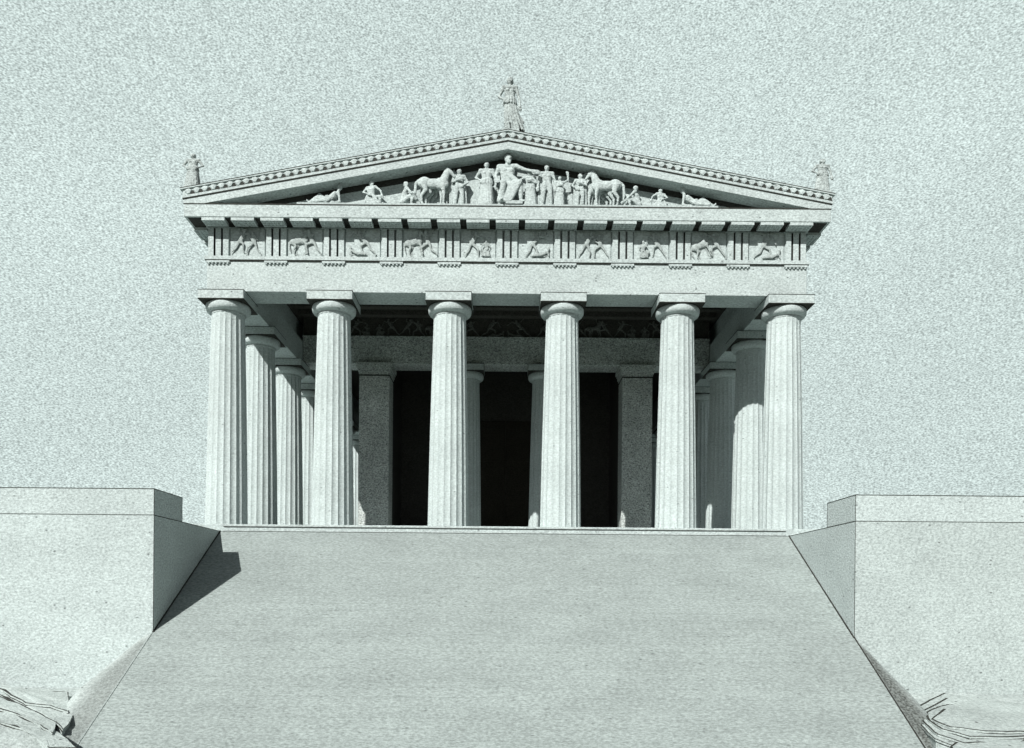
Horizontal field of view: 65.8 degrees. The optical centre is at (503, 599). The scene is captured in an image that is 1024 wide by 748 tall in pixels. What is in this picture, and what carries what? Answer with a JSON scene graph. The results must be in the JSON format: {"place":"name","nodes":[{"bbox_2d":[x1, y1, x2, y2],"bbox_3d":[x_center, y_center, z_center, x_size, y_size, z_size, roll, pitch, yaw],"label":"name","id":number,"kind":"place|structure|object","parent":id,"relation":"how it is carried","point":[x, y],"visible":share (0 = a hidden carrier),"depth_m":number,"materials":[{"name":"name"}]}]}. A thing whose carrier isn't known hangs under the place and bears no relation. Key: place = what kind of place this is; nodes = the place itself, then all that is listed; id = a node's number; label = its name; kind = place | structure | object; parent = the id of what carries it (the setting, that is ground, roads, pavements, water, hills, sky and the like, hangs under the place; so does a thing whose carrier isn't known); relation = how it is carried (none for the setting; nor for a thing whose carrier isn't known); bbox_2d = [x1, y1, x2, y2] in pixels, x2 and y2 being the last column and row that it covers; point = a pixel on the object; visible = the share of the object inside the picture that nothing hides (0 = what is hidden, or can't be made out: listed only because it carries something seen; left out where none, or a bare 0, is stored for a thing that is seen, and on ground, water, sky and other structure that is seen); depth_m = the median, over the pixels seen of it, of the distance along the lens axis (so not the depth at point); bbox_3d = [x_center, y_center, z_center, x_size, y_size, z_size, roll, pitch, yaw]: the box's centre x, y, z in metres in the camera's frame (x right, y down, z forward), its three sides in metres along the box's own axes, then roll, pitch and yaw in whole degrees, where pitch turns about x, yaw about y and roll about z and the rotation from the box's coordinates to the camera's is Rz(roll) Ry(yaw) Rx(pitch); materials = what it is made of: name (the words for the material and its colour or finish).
{"place":"outdoors","nodes":[
{"label":"outdoors","id":0,"kind":"place"},
{"bbox_2d":[231,531,713,535],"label":"terrace","id":1,"kind":"structure","parent":0,"point":[474,533],"depth_m":34.58,"materials":[{"name":"stone"}]},
{"bbox_2d":[180,129,835,535],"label":"temple","id":2,"kind":"structure","parent":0,"point":[390,363],"depth_m":35.33,"materials":[{"name":"stone"}]},
{"bbox_2d":[182,153,203,186],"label":"roof statue","id":3,"kind":"object","parent":2,"relation":"on","point":[192,177],"visible":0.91,"depth_m":34.68,"materials":[{"name":"stone"}]},
{"bbox_2d":[306,183,341,202],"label":"reclining statue","id":4,"kind":"object","parent":2,"relation":"on","point":[331,197],"visible":0.81,"depth_m":34.74,"materials":[{"name":"stone"}]},
{"bbox_2d":[362,181,383,202],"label":"crouching statue","id":5,"kind":"object","parent":2,"relation":"on","point":[371,197],"visible":0.97,"depth_m":34.76,"materials":[{"name":"stone"}]},
{"bbox_2d":[399,182,420,202],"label":"kneeling statue","id":6,"kind":"object","parent":2,"relation":"on","point":[407,197],"visible":0.93,"depth_m":34.73,"materials":[{"name":"stone"}]},
{"bbox_2d":[414,166,454,202],"bbox_3d":[-3.051,-18.184,34.800,1.824,1.769,0.404,1,0,0],"label":"horse statue","id":7,"kind":"object","parent":2,"relation":"on","point":[428,185],"visible":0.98,"depth_m":34.70,"materials":[{"name":"stone"}]},
{"bbox_2d":[420,171,456,203],"bbox_3d":[-2.792,-18.184,35.100,1.854,1.774,0.344,1,0,0],"label":"horse statue","id":8,"kind":"object","parent":2,"relation":"on","point":[448,191],"visible":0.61,"depth_m":35.02,"materials":[{"name":"stone"}]},
{"bbox_2d":[451,169,468,203],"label":"standing statue","id":9,"kind":"object","parent":2,"relation":"on","point":[459,181],"visible":0.95,"depth_m":34.83,"materials":[{"name":"stone"}]},
{"bbox_2d":[475,162,497,203],"bbox_3d":[-0.784,-18.257,34.875,1.018,2.043,0.421,1,0,0],"label":"robed statue","id":10,"kind":"object","parent":2,"relation":"on","point":[486,195],"visible":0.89,"depth_m":34.76,"materials":[{"name":"stone"}]},
{"bbox_2d":[480,421,504,525],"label":"door","id":11,"kind":"structure","parent":2,"relation":"in","point":[492,433],"depth_m":52.33,"materials":[{"name":"brown metal"}]},
{"bbox_2d":[500,175,522,203],"bbox_3d":[0.318,-18.092,34.890,1.000,1.618,0.760,1,0,0],"label":"throne","id":12,"kind":"object","parent":2,"relation":"on","point":[515,202],"visible":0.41,"depth_m":34.51,"materials":[{"name":"stone"}]},
{"bbox_2d":[494,154,540,202],"bbox_3d":[0.567,-18.462,34.673,2.061,2.247,0.709,1,0,0],"label":"enthroned statue","id":13,"kind":"object","parent":12,"relation":"on","point":[510,185],"visible":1,"depth_m":34.59,"materials":[{"name":"stone"}]},
{"bbox_2d":[498,77,524,131],"bbox_3d":[0.325,-21.669,34.886,1.228,2.652,0.671,1,0,0],"label":"roof statue","id":14,"kind":"object","parent":2,"relation":"on","point":[513,119],"visible":0.88,"depth_m":34.71,"materials":[{"name":"stone"}]},
{"bbox_2d":[505,421,530,526],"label":"door","id":15,"kind":"structure","parent":2,"relation":"in","point":[518,433],"depth_m":52.33,"materials":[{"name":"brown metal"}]},
{"bbox_2d":[521,172,536,203],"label":"robed statue","id":16,"kind":"object","parent":2,"relation":"on","point":[530,197],"visible":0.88,"depth_m":34.77,"materials":[{"name":"stone"}]},
{"bbox_2d":[535,165,556,203],"bbox_3d":[1.865,-18.210,34.868,0.963,1.856,0.345,1,0,0],"label":"standing statue","id":17,"kind":"object","parent":2,"relation":"on","point":[546,188],"visible":0.91,"depth_m":34.82,"materials":[{"name":"stone"}]},
{"bbox_2d":[554,171,568,204],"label":"robed statue","id":18,"kind":"object","parent":2,"relation":"on","point":[559,196],"visible":0.94,"depth_m":34.78,"materials":[{"name":"stone"}]},
{"bbox_2d":[571,174,586,204],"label":"standing statue","id":19,"kind":"object","parent":2,"relation":"on","point":[579,185],"visible":0.88,"depth_m":34.83,"materials":[{"name":"stone"}]},
{"bbox_2d":[582,172,617,204],"bbox_3d":[4.168,-18.100,35.100,1.799,1.726,0.332,1,0,0],"label":"horse statue","id":20,"kind":"object","parent":2,"relation":"on","point":[591,193],"visible":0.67,"depth_m":35.02,"materials":[{"name":"stone"}]},
{"bbox_2d":[585,170,624,204],"bbox_3d":[4.449,-18.088,34.800,1.773,1.706,0.392,1,0,0],"label":"horse statue","id":21,"kind":"object","parent":2,"relation":"on","point":[599,186],"visible":0.98,"depth_m":34.70,"materials":[{"name":"stone"}]},
{"bbox_2d":[620,186,641,204],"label":"crouching statue","id":22,"kind":"object","parent":2,"relation":"on","point":[630,199],"visible":0.91,"depth_m":34.74,"materials":[{"name":"stone"}]},
{"bbox_2d":[650,189,667,204],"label":"seated statue","id":23,"kind":"object","parent":2,"relation":"on","point":[660,200],"visible":0.96,"depth_m":34.79,"materials":[{"name":"stone"}]},
{"bbox_2d":[680,187,715,205],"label":"reclining statue","id":24,"kind":"object","parent":2,"relation":"on","point":[691,201],"visible":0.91,"depth_m":34.75,"materials":[{"name":"stone"}]},
{"bbox_2d":[811,159,833,191],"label":"roof statue","id":25,"kind":"object","parent":2,"relation":"on","point":[822,178],"visible":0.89,"depth_m":34.69,"materials":[{"name":"stone"}]},
{"bbox_2d":[0,0,1023,528],"bbox_3d":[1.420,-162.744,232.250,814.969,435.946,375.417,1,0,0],"label":"sky","id":26,"kind":"structure","parent":0,"point":[904,118],"depth_m":346.19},
{"bbox_2d":[0,635,1023,747],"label":"ground","id":27,"kind":"structure","parent":0,"point":[86,701],"depth_m":25.27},
{"bbox_2d":[0,683,75,747],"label":"rock outcrop","id":28,"kind":"object","parent":27,"relation":"on","point":[38,715],"visible":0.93,"depth_m":24.57,"materials":[{"name":"grey stone"}]},
{"bbox_2d":[0,487,220,687],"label":"terrace wall","id":29,"kind":"structure","parent":27,"relation":"on","point":[93,581],"depth_m":28.00,"materials":[{"name":"stone"}]},
{"bbox_2d":[77,531,923,747],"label":"ramp","id":30,"kind":"structure","parent":27,"relation":"on","point":[339,640],"depth_m":27.18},
{"bbox_2d":[75,632,152,747],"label":"ramp kerb","id":31,"kind":"structure","parent":30,"relation":"attached to","point":[112,691],"depth_m":25.14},
{"bbox_2d":[855,638,925,747],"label":"ramp kerb","id":32,"kind":"structure","parent":30,"relation":"attached to","point":[891,695],"depth_m":25.29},
{"bbox_2d":[788,494,1023,695],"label":"terrace wall","id":33,"kind":"structure","parent":27,"relation":"on","point":[924,594],"depth_m":28.00,"materials":[{"name":"grey stone"}]},
{"bbox_2d":[921,693,1023,747],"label":"rock outcrop","id":34,"kind":"object","parent":27,"relation":"on","point":[954,721],"visible":0.9,"depth_m":23.90,"materials":[{"name":"grey stone"}]}
]}

